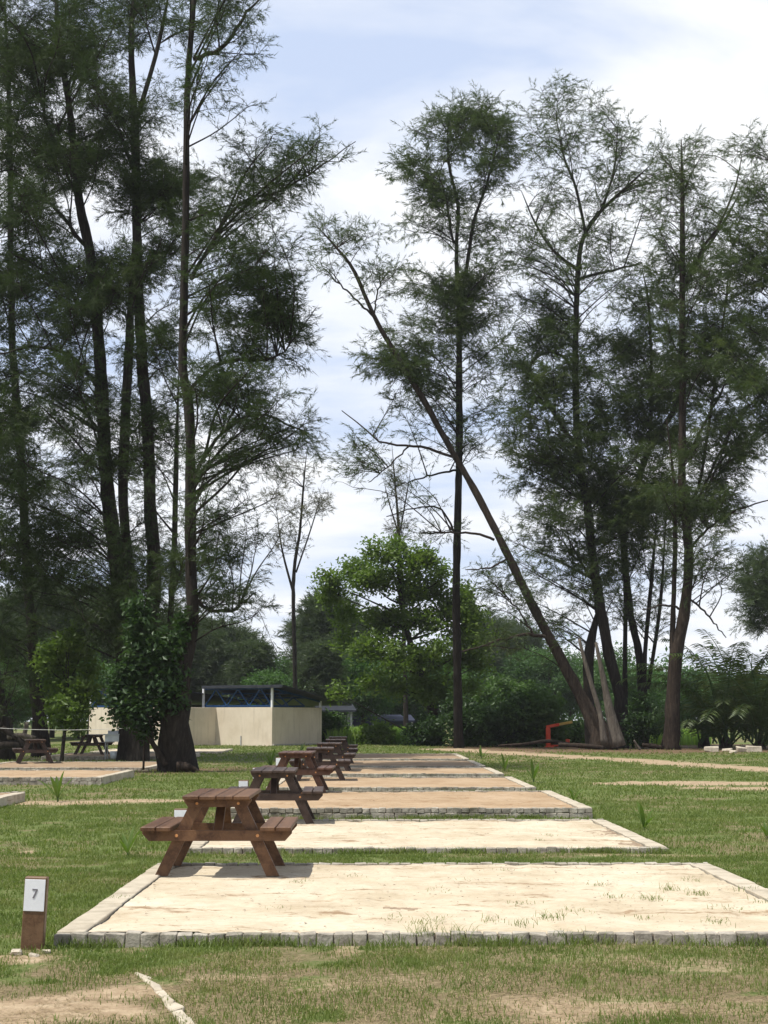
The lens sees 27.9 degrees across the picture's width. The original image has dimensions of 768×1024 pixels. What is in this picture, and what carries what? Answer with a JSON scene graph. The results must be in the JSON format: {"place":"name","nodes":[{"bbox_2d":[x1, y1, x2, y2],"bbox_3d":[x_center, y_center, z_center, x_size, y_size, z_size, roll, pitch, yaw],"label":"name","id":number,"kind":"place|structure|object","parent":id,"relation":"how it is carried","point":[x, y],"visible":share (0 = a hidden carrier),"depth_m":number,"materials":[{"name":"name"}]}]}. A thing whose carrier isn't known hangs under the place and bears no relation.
{"place":"outdoors","nodes":[
{"label":"outdoors","id":0,"kind":"place"},
{"bbox_2d":[0,722,767,1023],"bbox_3d":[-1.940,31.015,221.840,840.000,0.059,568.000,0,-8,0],"label":"ground","id":1,"kind":"structure","parent":0,"point":[117,1008],"depth_m":9.85,"materials":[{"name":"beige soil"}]},
{"bbox_2d":[0,791,24,805],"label":"camping pitch","id":2,"kind":"object","parent":1,"relation":"on","point":[10,798],"visible":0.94,"depth_m":28.67,"materials":[{"name":"beige concrete"}]},
{"bbox_2d":[0,741,31,749],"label":"log","id":3,"kind":"object","parent":1,"relation":"on","point":[8,744],"visible":0.76,"depth_m":55.17,"materials":[{"name":"brown wood"}]},
{"bbox_2d":[0,657,47,731],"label":"broadleaf tree","id":4,"kind":"object","parent":1,"relation":"on","point":[19,716],"visible":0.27,"depth_m":98.69,"materials":[{"name":"green plant"}]},
{"bbox_2d":[0,581,55,731],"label":"casuarina tree","id":5,"kind":"object","parent":1,"relation":"on","point":[11,618],"visible":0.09,"depth_m":103.69,"materials":[{"name":"green plant"}]},
{"bbox_2d":[20,876,48,949],"bbox_3d":[-2.429,2.811,10.742,0.155,0.540,0.083,2,-8,0],"label":"sign post","id":6,"kind":"object","parent":1,"relation":"on","point":[34,918],"visible":0.85,"depth_m":10.71,"materials":[{"name":"brown wood"}]},
{"bbox_2d":[0,97,74,760],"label":"casuarina tree","id":7,"kind":"object","parent":1,"relation":"on","point":[12,565],"visible":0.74,"depth_m":57.34,"materials":[{"name":"green plant"}]},
{"bbox_2d":[0,12,105,756],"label":"casuarina tree","id":8,"kind":"object","parent":1,"relation":"on","point":[32,642],"visible":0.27,"depth_m":61.35,"materials":[{"name":"green plant"}]},
{"bbox_2d":[37,771,72,801],"bbox_3d":[-6.208,5.207,29.256,0.562,0.624,0.523,7,-10,-42],"label":"palm seedling","id":9,"kind":"object","parent":1,"relation":"on","point":[56,784],"visible":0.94,"depth_m":29.15,"materials":[{"name":"green plant"}]},
{"bbox_2d":[24,574,95,737],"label":"casuarina tree","id":10,"kind":"object","parent":1,"relation":"on","point":[51,637],"visible":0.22,"depth_m":118.13,"materials":[{"name":"green plant"}]},
{"bbox_2d":[27,618,106,761],"bbox_3d":[-11.479,6.439,55.467,2.851,5.323,3.045,0,-8,0],"label":"young tree","id":11,"kind":"object","parent":1,"relation":"on","point":[67,687],"visible":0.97,"depth_m":55.50,"materials":[{"name":"green plant"}]},
{"bbox_2d":[0,769,134,784],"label":"camping pitch","id":12,"kind":"object","parent":1,"relation":"on","point":[79,777],"visible":0.88,"depth_m":37.67,"materials":[{"name":"beige concrete"}]},
{"bbox_2d":[0,761,156,770],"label":"camping pitch","id":13,"kind":"object","parent":1,"relation":"on","point":[82,765],"visible":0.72,"depth_m":48.38,"materials":[{"name":"brown soil"}]},
{"bbox_2d":[12,739,57,762],"bbox_3d":[-11.567,7.919,51.199,1.440,0.772,1.579,2,-8,-15],"label":"picnic table","id":14,"kind":"object","parent":13,"relation":"on","point":[45,750],"visible":1,"depth_m":50.68,"materials":[{"name":"brown wood"}]},
{"bbox_2d":[0,0,173,760],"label":"casuarina tree","id":15,"kind":"object","parent":1,"relation":"on","point":[75,160],"visible":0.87,"depth_m":57.26,"materials":[{"name":"green plant"}]},
{"bbox_2d":[79,661,115,718],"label":"broadleaf tree","id":16,"kind":"object","parent":1,"relation":"on","point":[103,682],"visible":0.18,"depth_m":108.16,"materials":[{"name":"green plant"}]},
{"bbox_2d":[103,727,118,758],"bbox_3d":[-9.754,8.389,56.258,0.851,1.170,0.650,0,-8,0],"label":"sink stand","id":17,"kind":"object","parent":1,"relation":"on","point":[112,736],"visible":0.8,"depth_m":56.02,"materials":[{"name":"grey metal"}]},
{"bbox_2d":[84,578,152,678],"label":"casuarina tree","id":18,"kind":"object","parent":1,"relation":"on","point":[107,657],"visible":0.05,"depth_m":117.56,"materials":[{"name":"green plant"}]},
{"bbox_2d":[41,753,199,760],"bbox_3d":[-10.077,9.493,59.938,5.308,0.199,5.533,0,-8,0],"label":"camping pitch","id":19,"kind":"object","parent":1,"relation":"on","point":[86,756],"visible":0.38,"depth_m":57.22,"materials":[{"name":"brown soil"}]},
{"bbox_2d":[69,734,114,754],"bbox_3d":[-11.514,9.167,60.994,1.440,0.772,1.579,0,-8,2],"label":"picnic table","id":20,"kind":"object","parent":19,"relation":"on","point":[89,737],"visible":0.93,"depth_m":60.42,"materials":[{"name":"brown wood"}]},
{"bbox_2d":[114,826,139,854],"bbox_3d":[-2.988,3.813,17.786,0.279,0.374,0.386,5,-9,-31],"label":"palm seedling","id":21,"kind":"object","parent":1,"relation":"on","point":[126,846],"visible":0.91,"depth_m":17.78,"materials":[{"name":"green plant"}]},
{"bbox_2d":[44,0,230,761],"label":"casuarina tree","id":22,"kind":"object","parent":1,"relation":"on","point":[154,191],"visible":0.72,"depth_m":56.34,"materials":[{"name":"green plant"}]},
{"bbox_2d":[90,749,232,753],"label":"camping pitch","id":23,"kind":"object","parent":1,"relation":"on","point":[214,751],"visible":0.43,"depth_m":69.30,"materials":[{"name":"beige concrete"}]},
{"bbox_2d":[135,972,194,1023],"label":"buried kerb","id":24,"kind":"structure","parent":1,"relation":"on","point":[176,1008],"depth_m":8.65,"materials":[{"name":"white concrete"}]},
{"bbox_2d":[151,614,203,706],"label":"casuarina tree","id":25,"kind":"object","parent":1,"relation":"on","point":[197,644],"visible":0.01,"depth_m":123.54,"materials":[{"name":"green plant"}]},
{"bbox_2d":[176,761,199,772],"bbox_3d":[-5.645,7.370,44.567,0.667,0.354,0.310,0,-8,0],"label":"surface root","id":26,"kind":"object","parent":1,"relation":"on","point":[183,766],"visible":0.97,"depth_m":44.49,"materials":[{"name":"brown plant"}]},
{"bbox_2d":[159,604,220,706],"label":"casuarina tree","id":27,"kind":"object","parent":1,"relation":"on","point":[202,622],"visible":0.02,"depth_m":128.45,"materials":[{"name":"green plant"}]},
{"bbox_2d":[190,624,233,707],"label":"casuarina tree","id":28,"kind":"object","parent":1,"relation":"on","point":[211,658],"visible":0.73,"depth_m":123.14,"materials":[{"name":"green plant"}]},
{"bbox_2d":[89,685,351,745],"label":"wash house","id":29,"kind":"structure","parent":1,"relation":"on","point":[280,717],"depth_m":86.88,"materials":[{"name":"white paint"}]},
{"bbox_2d":[197,613,261,705],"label":"casuarina tree","id":30,"kind":"object","parent":1,"relation":"on","point":[236,634],"visible":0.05,"depth_m":128.68,"materials":[{"name":"green plant"}]},
{"bbox_2d":[220,635,283,704],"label":"casuarina tree","id":31,"kind":"object","parent":1,"relation":"on","point":[257,654],"visible":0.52,"depth_m":116.39,"materials":[{"name":"green plant"}]},
{"bbox_2d":[154,0,366,771],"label":"casuarina tree","id":32,"kind":"object","parent":1,"relation":"on","point":[277,310],"visible":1,"depth_m":46.17,"materials":[{"name":"green plant"}]},
{"bbox_2d":[96,589,199,771],"bbox_3d":[-6.902,4.970,45.154,2.935,5.522,1.983,0,-8,0],"label":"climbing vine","id":33,"kind":"object","parent":32,"relation":"attached to","point":[126,685],"visible":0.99,"depth_m":44.89,"materials":[{"name":"green plant"}]},
{"bbox_2d":[146,734,168,766],"bbox_3d":[-6.584,6.914,44.822,0.696,0.942,0.184,0,-8,0],"label":"leaning log","id":34,"kind":"object","parent":32,"relation":"attached to","point":[160,756],"visible":1,"depth_m":44.76,"materials":[{"name":"wood"}]},
{"bbox_2d":[228,666,313,707],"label":"broadleaf tree","id":35,"kind":"object","parent":1,"relation":"on","point":[265,679],"visible":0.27,"depth_m":110.66,"materials":[{"name":"green plant"}]},
{"bbox_2d":[271,649,298,686],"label":"broadleaf tree","id":36,"kind":"object","parent":1,"relation":"on","point":[281,665],"visible":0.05,"depth_m":124.32,"materials":[{"name":"green plant"}]},
{"bbox_2d":[272,614,301,674],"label":"casuarina tree","id":37,"kind":"object","parent":1,"relation":"on","point":[288,622],"visible":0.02,"depth_m":129.32,"materials":[{"name":"green plant"}]},
{"bbox_2d":[250,446,336,688],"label":"casuarina tree","id":38,"kind":"object","parent":1,"relation":"on","point":[302,507],"visible":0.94,"depth_m":105.36,"materials":[{"name":"green plant"}]},
{"bbox_2d":[289,633,356,718],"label":"casuarina tree","id":39,"kind":"object","parent":1,"relation":"on","point":[317,670],"visible":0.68,"depth_m":113.52,"materials":[{"name":"green plant"}]},
{"bbox_2d":[284,585,366,707],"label":"casuarina tree","id":40,"kind":"object","parent":1,"relation":"on","point":[313,621],"visible":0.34,"depth_m":123.75,"materials":[{"name":"plant"}]},
{"bbox_2d":[315,704,356,726],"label":"shed","id":41,"kind":"structure","parent":1,"relation":"on","point":[351,709],"depth_m":109.99,"materials":[{"name":"metal"}]},
{"bbox_2d":[322,707,353,741],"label":"bush","id":42,"kind":"object","parent":1,"relation":"on","point":[330,720],"visible":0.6,"depth_m":90.55,"materials":[{"name":"green plant"}]},
{"bbox_2d":[336,636,409,726],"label":"broadleaf tree","id":43,"kind":"object","parent":1,"relation":"on","point":[371,703],"visible":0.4,"depth_m":118.05,"materials":[{"name":"green plant"}]},
{"bbox_2d":[352,717,398,744],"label":"bush","id":44,"kind":"object","parent":1,"relation":"on","point":[381,733],"visible":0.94,"depth_m":88.53,"materials":[{"name":"green plant"}]},
{"bbox_2d":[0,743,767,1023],"bbox_3d":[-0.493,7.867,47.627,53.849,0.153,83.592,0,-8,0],"label":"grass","id":45,"kind":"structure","parent":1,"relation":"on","point":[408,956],"depth_m":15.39,"materials":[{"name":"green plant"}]},
{"bbox_2d":[13,616,767,728],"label":"woods","id":46,"kind":"object","parent":1,"relation":"on","point":[566,716],"visible":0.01,"depth_m":214.69,"materials":[{"name":"green plant"}]},
{"bbox_2d":[367,661,414,715],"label":"broadleaf tree","id":47,"kind":"object","parent":1,"relation":"on","point":[395,707],"visible":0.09,"depth_m":127.45,"materials":[{"name":"green plant"}]},
{"bbox_2d":[371,715,415,726],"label":"shed","id":48,"kind":"structure","parent":1,"relation":"on","point":[398,720],"depth_m":119.93,"materials":[{"name":"metal"}]},
{"bbox_2d":[306,760,485,767],"bbox_3d":[0.211,8.202,50.098,5.749,0.165,6.246,0,-8,0],"label":"camping pitch","id":49,"kind":"object","parent":1,"relation":"on","point":[415,763],"visible":0.54,"depth_m":49.72,"materials":[{"name":"brown soil"}]},
{"bbox_2d":[322,739,357,763],"bbox_3d":[-1.571,7.770,50.191,1.440,0.772,1.579,0,-8,-2],"label":"picnic table","id":50,"kind":"object","parent":49,"relation":"on","point":[349,750],"visible":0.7,"depth_m":49.60,"materials":[{"name":"brown wood"}]},
{"bbox_2d":[323,753,468,760],"bbox_3d":[0.133,9.366,58.904,5.750,0.167,7.765,0,-8,0],"label":"camping pitch","id":51,"kind":"object","parent":1,"relation":"on","point":[407,756],"visible":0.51,"depth_m":58.38,"materials":[{"name":"brown soil"}]},
{"bbox_2d":[376,449,417,725],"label":"casuarina tree","id":52,"kind":"object","parent":1,"relation":"on","point":[399,528],"visible":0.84,"depth_m":110.66,"materials":[{"name":"green plant"}]},
{"bbox_2d":[295,767,503,776],"bbox_3d":[0.273,7.264,43.047,5.748,0.166,4.919,0,-8,0],"label":"camping pitch","id":53,"kind":"object","parent":1,"relation":"on","point":[421,772],"visible":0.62,"depth_m":41.95,"materials":[{"name":"brown soil"}]},
{"bbox_2d":[314,742,355,770],"bbox_3d":[-1.528,6.872,43.412,1.440,0.772,1.579,0,-8,1],"label":"picnic table","id":54,"kind":"object","parent":53,"relation":"on","point":[340,754],"visible":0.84,"depth_m":42.80,"materials":[{"name":"brown wood"}]},
{"bbox_2d":[266,776,535,790],"bbox_3d":[0.337,6.275,35.575,5.748,0.168,5.768,0,-8,0],"label":"camping pitch","id":55,"kind":"object","parent":1,"relation":"on","point":[505,783],"visible":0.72,"depth_m":34.92,"materials":[{"name":"beige concrete"}]},
{"bbox_2d":[289,747,350,780],"bbox_3d":[-1.520,6.009,36.899,1.440,0.772,1.579,0,-8,-2],"label":"picnic table","id":56,"kind":"object","parent":55,"relation":"on","point":[339,763],"visible":0.86,"depth_m":36.30,"materials":[{"name":"brown wood"}]},
{"bbox_2d":[306,529,504,743],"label":"broadleaf tree","id":57,"kind":"object","parent":1,"relation":"on","point":[426,692],"visible":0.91,"depth_m":87.35,"materials":[{"name":"green plant"}]},
{"bbox_2d":[385,669,428,719],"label":"broadleaf tree","id":58,"kind":"object","parent":1,"relation":"on","point":[416,713],"visible":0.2,"depth_m":127.87,"materials":[{"name":"green plant"}]},
{"bbox_2d":[54,862,767,947],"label":"camping pitch","id":59,"kind":"object","parent":1,"relation":"on","point":[174,900],"visible":0.96,"depth_m":12.65,"materials":[{"name":"beige concrete"}]},
{"bbox_2d":[140,788,297,875],"bbox_3d":[-1.614,3.199,15.498,1.440,0.771,1.575,0,-8,0],"label":"picnic table","id":60,"kind":"object","parent":59,"relation":"on","point":[254,828],"visible":1,"depth_m":14.94,"materials":[{"name":"brown wood"}]},
{"bbox_2d":[231,790,592,818],"bbox_3d":[0.410,5.152,27.267,5.752,0.216,5.763,0,-8,0],"label":"camping pitch","id":61,"kind":"object","parent":1,"relation":"on","point":[344,804],"visible":0.72,"depth_m":25.63,"materials":[{"name":"beige concrete"}]},
{"bbox_2d":[262,751,335,792],"bbox_3d":[-1.695,5.085,30.306,1.440,0.772,1.581,0,-8,1],"label":"picnic table","id":62,"kind":"object","parent":61,"relation":"on","point":[314,770],"visible":0.76,"depth_m":29.75,"materials":[{"name":"brown wood"}]},
{"bbox_2d":[399,708,451,745],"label":"bush","id":63,"kind":"object","parent":1,"relation":"on","point":[428,729],"visible":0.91,"depth_m":84.45,"materials":[{"name":"green plant"}]},
{"bbox_2d":[187,818,668,853],"bbox_3d":[0.467,4.331,20.704,5.749,0.119,5.139,0,-8,0],"label":"camping pitch","id":64,"kind":"object","parent":1,"relation":"on","point":[371,834],"visible":0.84,"depth_m":20.00,"materials":[{"name":"beige concrete"}]},
{"bbox_2d":[227,767,323,823],"bbox_3d":[-1.627,4.218,23.040,1.440,0.772,1.579,0,-8,-2],"label":"picnic table","id":65,"kind":"object","parent":64,"relation":"on","point":[298,795],"visible":0.8,"depth_m":22.47,"materials":[{"name":"brown wood"}]},
{"bbox_2d":[102,833,767,940],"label":"weeds","id":66,"kind":"object","parent":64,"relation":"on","point":[515,924],"visible":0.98,"depth_m":11.77,"materials":[{"name":"green plant"}]},
{"bbox_2d":[399,649,475,723],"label":"broadleaf tree","id":67,"kind":"object","parent":1,"relation":"on","point":[450,674],"visible":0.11,"depth_m":127.82,"materials":[{"name":"green plant"}]},
{"bbox_2d":[362,79,536,747],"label":"casuarina tree","id":68,"kind":"object","parent":1,"relation":"on","point":[467,288],"visible":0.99,"depth_m":81.74,"materials":[{"name":"green plant"}]},
{"bbox_2d":[301,203,617,749],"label":"casuarina tree","id":69,"kind":"object","parent":1,"relation":"on","point":[587,707],"visible":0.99,"depth_m":78.22,"materials":[{"name":"green plant"}]},
{"bbox_2d":[440,658,494,707],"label":"broadleaf tree","id":70,"kind":"object","parent":1,"relation":"on","point":[480,677],"visible":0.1,"depth_m":138.29,"materials":[{"name":"green plant"}]},
{"bbox_2d":[436,689,507,746],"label":"bush","id":71,"kind":"object","parent":1,"relation":"on","point":[476,719],"visible":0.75,"depth_m":82.24,"materials":[{"name":"green plant"}]},
{"bbox_2d":[446,630,506,683],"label":"tree","id":72,"kind":"object","parent":1,"relation":"on","point":[498,658],"visible":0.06,"depth_m":148.53,"materials":[{"name":"green plant"}]},
{"bbox_2d":[469,678,513,736],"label":"bush","id":73,"kind":"object","parent":1,"relation":"on","point":[487,691],"visible":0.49,"depth_m":93.35,"materials":[{"name":"green plant"}]},
{"bbox_2d":[472,602,517,665],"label":"casuarina tree","id":74,"kind":"object","parent":1,"relation":"on","point":[497,619],"visible":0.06,"depth_m":158.87,"materials":[{"name":"green plant"}]},
{"bbox_2d":[483,668,535,702],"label":"bush","id":75,"kind":"object","parent":1,"relation":"on","point":[499,681],"visible":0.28,"depth_m":94.80,"materials":[{"name":"green plant"}]},
{"bbox_2d":[482,678,539,746],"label":"bush","id":76,"kind":"object","parent":1,"relation":"on","point":[502,736],"visible":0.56,"depth_m":82.79,"materials":[{"name":"green plant"}]},
{"bbox_2d":[488,652,547,687],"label":"broadleaf tree","id":77,"kind":"object","parent":1,"relation":"on","point":[513,671],"visible":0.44,"depth_m":148.10,"materials":[{"name":"green plant"}]},
{"bbox_2d":[504,614,547,659],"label":"casuarina tree","id":78,"kind":"object","parent":1,"relation":"on","point":[520,628],"visible":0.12,"depth_m":188.62,"materials":[{"name":"green plant"}]},
{"bbox_2d":[498,739,569,746],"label":"fallen branch","id":79,"kind":"object","parent":1,"relation":"on","point":[539,741],"visible":0.69,"depth_m":77.16,"materials":[{"name":"brown plant"}]},
{"bbox_2d":[500,677,582,746],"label":"bush","id":80,"kind":"object","parent":1,"relation":"on","point":[545,706],"visible":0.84,"depth_m":82.35,"materials":[{"name":"green plant"}]},
{"bbox_2d":[515,644,579,715],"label":"broadleaf tree","id":81,"kind":"object","parent":1,"relation":"on","point":[562,686],"visible":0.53,"depth_m":148.42,"materials":[{"name":"green plant"}]},
{"bbox_2d":[551,644,584,718],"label":"broadleaf tree","id":82,"kind":"object","parent":1,"relation":"on","point":[575,656],"visible":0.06,"depth_m":158.85,"materials":[{"name":"green plant"}]},
{"bbox_2d":[559,713,584,743],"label":"bush","id":83,"kind":"object","parent":1,"relation":"on","point":[575,739],"visible":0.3,"depth_m":86.76,"materials":[{"name":"green plant"}]},
{"bbox_2d":[558,743,603,748],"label":"fallen branch","id":84,"kind":"object","parent":1,"relation":"on","point":[582,745],"visible":1,"depth_m":74.17,"materials":[{"name":"brown wood"}]},
{"bbox_2d":[463,68,699,748],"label":"casuarina tree","id":85,"kind":"object","parent":1,"relation":"on","point":[569,465],"visible":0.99,"depth_m":79.59,"materials":[{"name":"green plant"}]},
{"bbox_2d":[578,638,607,744],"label":"dead stump","id":86,"kind":"object","parent":1,"relation":"on","point":[603,738],"visible":1,"depth_m":74.96,"materials":[{"name":"grey wood"}]},
{"bbox_2d":[565,653,620,718],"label":"broadleaf tree","id":87,"kind":"object","parent":1,"relation":"on","point":[577,670],"visible":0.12,"depth_m":148.63,"materials":[{"name":"green plant"}]},
{"bbox_2d":[577,640,636,718],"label":"broadleaf tree","id":88,"kind":"object","parent":1,"relation":"on","point":[597,685],"visible":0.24,"depth_m":139.01,"materials":[{"name":"green plant"}]},
{"bbox_2d":[595,642,625,747],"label":"dead stump","id":89,"kind":"object","parent":1,"relation":"on","point":[616,738],"visible":1,"depth_m":75.29,"materials":[{"name":"grey wood"}]},
{"bbox_2d":[601,665,666,715],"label":"broadleaf tree","id":90,"kind":"object","parent":1,"relation":"on","point":[653,698],"visible":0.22,"depth_m":118.41,"materials":[{"name":"green plant"}]},
{"bbox_2d":[619,690,660,748],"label":"bush","id":91,"kind":"object","parent":1,"relation":"on","point":[638,722],"visible":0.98,"depth_m":76.09,"materials":[{"name":"green plant"}]},
{"bbox_2d":[630,801,654,829],"bbox_3d":[3.671,4.309,21.791,0.436,0.443,0.312,-5,-9,31],"label":"palm seedling","id":92,"kind":"object","parent":1,"relation":"on","point":[642,817],"visible":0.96,"depth_m":21.78,"materials":[{"name":"green plant"}]},
{"bbox_2d":[572,194,738,742],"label":"casuarina tree","id":93,"kind":"object","parent":1,"relation":"on","point":[652,410],"visible":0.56,"depth_m":82.12,"materials":[{"name":"green plant"}]},
{"bbox_2d":[649,670,702,726],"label":"broadleaf tree","id":94,"kind":"object","parent":1,"relation":"on","point":[682,702],"visible":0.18,"depth_m":123.33,"materials":[{"name":"green plant"}]},
{"bbox_2d":[612,117,767,749],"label":"casuarina tree","id":95,"kind":"object","parent":1,"relation":"on","point":[691,507],"visible":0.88,"depth_m":76.53,"materials":[{"name":"green plant"}]},
{"bbox_2d":[617,638,767,748],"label":"palm","id":96,"kind":"object","parent":1,"relation":"on","point":[721,709],"visible":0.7,"depth_m":78.05,"materials":[{"name":"green plant"}]},
{"bbox_2d":[627,629,767,748],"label":"palm","id":97,"kind":"object","parent":1,"relation":"on","point":[756,718],"visible":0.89,"depth_m":76.75,"materials":[{"name":"green plant"}]},
{"bbox_2d":[681,663,722,717],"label":"broadleaf tree","id":98,"kind":"object","parent":1,"relation":"on","point":[689,678],"visible":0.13,"depth_m":148.54,"materials":[{"name":"green plant"}]},
{"bbox_2d":[655,678,758,747],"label":"palm","id":99,"kind":"object","parent":1,"relation":"on","point":[704,741],"visible":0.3,"depth_m":80.05,"materials":[{"name":"green plant"}]},
{"bbox_2d":[698,115,767,465],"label":"casuarina tree","id":100,"kind":"object","parent":1,"relation":"on","point":[753,380],"visible":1,"depth_m":73.47,"materials":[{"name":"green plant"}]},
{"bbox_2d":[724,533,767,641],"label":"casuarina tree","id":101,"kind":"object","parent":1,"relation":"on","point":[754,586],"visible":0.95,"depth_m":94.55,"materials":[{"name":"green plant"}]},
{"bbox_2d":[0,0,767,721],"label":"sky","id":102,"kind":"structure","parent":0,"point":[365,65],"materials":[{"name":"white"}]},
{"bbox_2d":[111,791,766,929],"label":"gravel","id":103,"kind":"structure","parent":0,"point":[439,884],"depth_m":13.70,"materials":[{"name":"beige gravel"}]},
{"bbox_2d":[323,725,711,744],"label":"tall grass","id":104,"kind":"structure","parent":0,"point":[687,739],"depth_m":89.14,"materials":[{"name":"green plant"}]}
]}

